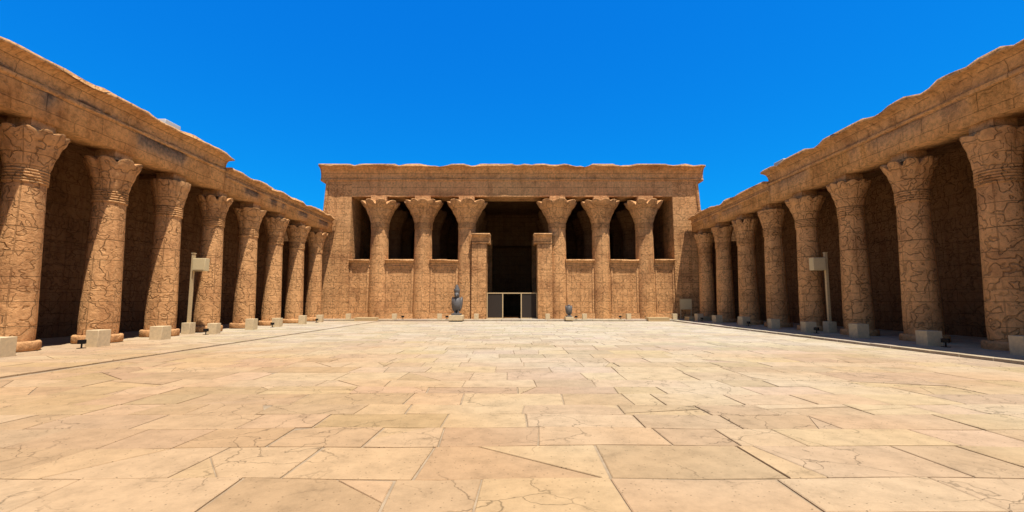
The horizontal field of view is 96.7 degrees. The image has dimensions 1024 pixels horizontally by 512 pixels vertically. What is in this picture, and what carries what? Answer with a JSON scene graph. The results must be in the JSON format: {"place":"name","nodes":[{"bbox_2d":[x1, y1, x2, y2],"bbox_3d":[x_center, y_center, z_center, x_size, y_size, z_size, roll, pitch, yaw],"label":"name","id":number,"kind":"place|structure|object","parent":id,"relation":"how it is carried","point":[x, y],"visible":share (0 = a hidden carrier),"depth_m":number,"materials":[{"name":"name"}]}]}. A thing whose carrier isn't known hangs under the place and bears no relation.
{"place":"outdoors","nodes":[
{"label":"outdoors","id":0,"kind":"place"},
{"bbox_2d":[1,321,1019,511],"bbox_3d":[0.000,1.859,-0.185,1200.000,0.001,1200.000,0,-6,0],"label":"pavement cracks","id":1,"kind":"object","parent":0,"point":[425,461],"depth_m":5.85,"materials":[{"name":"brown stone"}]},
{"bbox_2d":[0,318,1023,511],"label":"paving slabs","id":2,"kind":"structure","parent":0,"point":[946,424],"depth_m":7.10,"materials":[{"name":"stone"}]},
{"bbox_2d":[0,149,308,338],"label":"colonnade back wall","id":3,"kind":"structure","parent":2,"relation":"on","point":[68,212],"depth_m":27.39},
{"bbox_2d":[159,119,180,129],"bbox_3d":[-18.200,-6.811,23.844,0.900,0.350,1.100,0,-6,0],"label":"roof fitting","id":4,"kind":"object","parent":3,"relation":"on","point":[168,122],"visible":0.26,"depth_m":23.66,"materials":[{"name":"white paint"}]},
{"bbox_2d":[0,118,327,351],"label":"columns","id":5,"kind":"structure","parent":2,"relation":"on","point":[31,149],"depth_m":20.79,"materials":[{"name":"brown stone"}]},
{"bbox_2d":[0,36,335,231],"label":"entablature","id":6,"kind":"structure","parent":5,"relation":"on","point":[85,117],"depth_m":20.82,"materials":[{"name":"brown stone"}]},
{"bbox_2d":[181,253,209,333],"bbox_3d":[-18.055,2.138,26.001,1.070,4.650,0.480,0,-6,0],"label":"lamp post","id":7,"kind":"object","parent":2,"relation":"on","point":[197,264],"visible":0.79,"depth_m":25.95,"materials":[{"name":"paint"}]},
{"bbox_2d":[354,317,378,320],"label":"stone bench","id":8,"kind":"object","parent":2,"relation":"on","point":[366,318],"depth_m":42.33,"materials":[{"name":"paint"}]},
{"bbox_2d":[449,285,463,320],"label":"horus statue","id":9,"kind":"object","parent":2,"relation":"on","point":[456,303],"visible":1,"depth_m":42.20,"materials":[{"name":"stone"}]},
{"bbox_2d":[361,196,662,318],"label":"columns","id":10,"kind":"structure","parent":2,"relation":"on","point":[468,210],"depth_m":44.96,"materials":[{"name":"brown stone"}]},
{"bbox_2d":[0,314,1023,357],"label":"stone blocks","id":11,"kind":"structure","parent":2,"relation":"on","point":[93,338],"depth_m":21.65,"materials":[{"name":"beige stone"}]},
{"bbox_2d":[76,316,949,348],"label":"flood lights","id":12,"kind":"object","parent":2,"relation":"on","point":[943,340],"visible":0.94,"depth_m":17.86,"materials":[{"name":"grey metal"}]},
{"bbox_2d":[564,305,573,319],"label":"horus statue","id":13,"kind":"object","parent":2,"relation":"on","point":[568,309],"visible":1,"depth_m":42.52,"materials":[{"name":"stone"}]},
{"bbox_2d":[645,317,669,320],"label":"stone bench","id":14,"kind":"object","parent":2,"relation":"on","point":[658,318],"depth_m":42.38,"materials":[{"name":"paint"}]},
{"bbox_2d":[679,299,691,318],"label":"info sign","id":15,"kind":"object","parent":2,"relation":"on","point":[685,304],"visible":0.82,"depth_m":44.23,"materials":[{"name":"paint"}]},
{"bbox_2d":[684,316,710,320],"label":"floodlights","id":16,"kind":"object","parent":2,"relation":"on","point":[689,318],"depth_m":41.69,"materials":[{"name":"paint"}]},
{"bbox_2d":[809,252,836,332],"bbox_3d":[17.855,2.096,26.181,1.070,4.650,0.480,0,-6,0],"label":"lamp post","id":17,"kind":"object","parent":2,"relation":"on","point":[821,264],"visible":0.86,"depth_m":26.12,"materials":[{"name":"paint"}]},
{"bbox_2d":[694,118,1023,350],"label":"columns","id":18,"kind":"structure","parent":2,"relation":"on","point":[993,148],"depth_m":20.86,"materials":[{"name":"brown stone"}]},
{"bbox_2d":[688,39,1023,231],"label":"entablature","id":19,"kind":"structure","parent":18,"relation":"on","point":[939,116],"depth_m":20.97,"materials":[{"name":"brown stone"}]},
{"bbox_2d":[711,147,1023,337],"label":"colonnade back wall","id":20,"kind":"structure","parent":2,"relation":"on","point":[953,209],"depth_m":27.53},
{"bbox_2d":[774,158,785,165],"bbox_3d":[18.200,-6.165,30.312,0.900,0.350,1.100,0,-6,0],"label":"roof fitting","id":21,"kind":"object","parent":20,"relation":"on","point":[777,163],"visible":0.23,"depth_m":30.31,"materials":[{"name":"white paint"}]},
{"bbox_2d":[318,164,705,318],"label":"facade wall","id":22,"kind":"structure","parent":0,"point":[511,194],"depth_m":45.94,"materials":[{"name":"brown stone"}]},
{"bbox_2d":[388,207,635,259],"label":"openings between columns","id":23,"kind":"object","parent":22,"relation":"attached to","point":[402,229],"depth_m":50.84,"materials":[{"name":"stone"}]},
{"bbox_2d":[487,293,536,318],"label":"gate","id":24,"kind":"structure","parent":22,"relation":"attached to","point":[495,305],"depth_m":45.06,"materials":[{"name":"metal"}]},
{"bbox_2d":[348,233,675,318],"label":"screen walls","id":25,"kind":"structure","parent":0,"point":[399,276],"depth_m":44.92,"materials":[{"name":"brown stone"}]},
{"bbox_2d":[0,0,1023,210],"label":"sky","id":26,"kind":"structure","parent":0,"point":[736,89],"materials":[{"name":"blue"}]}
]}

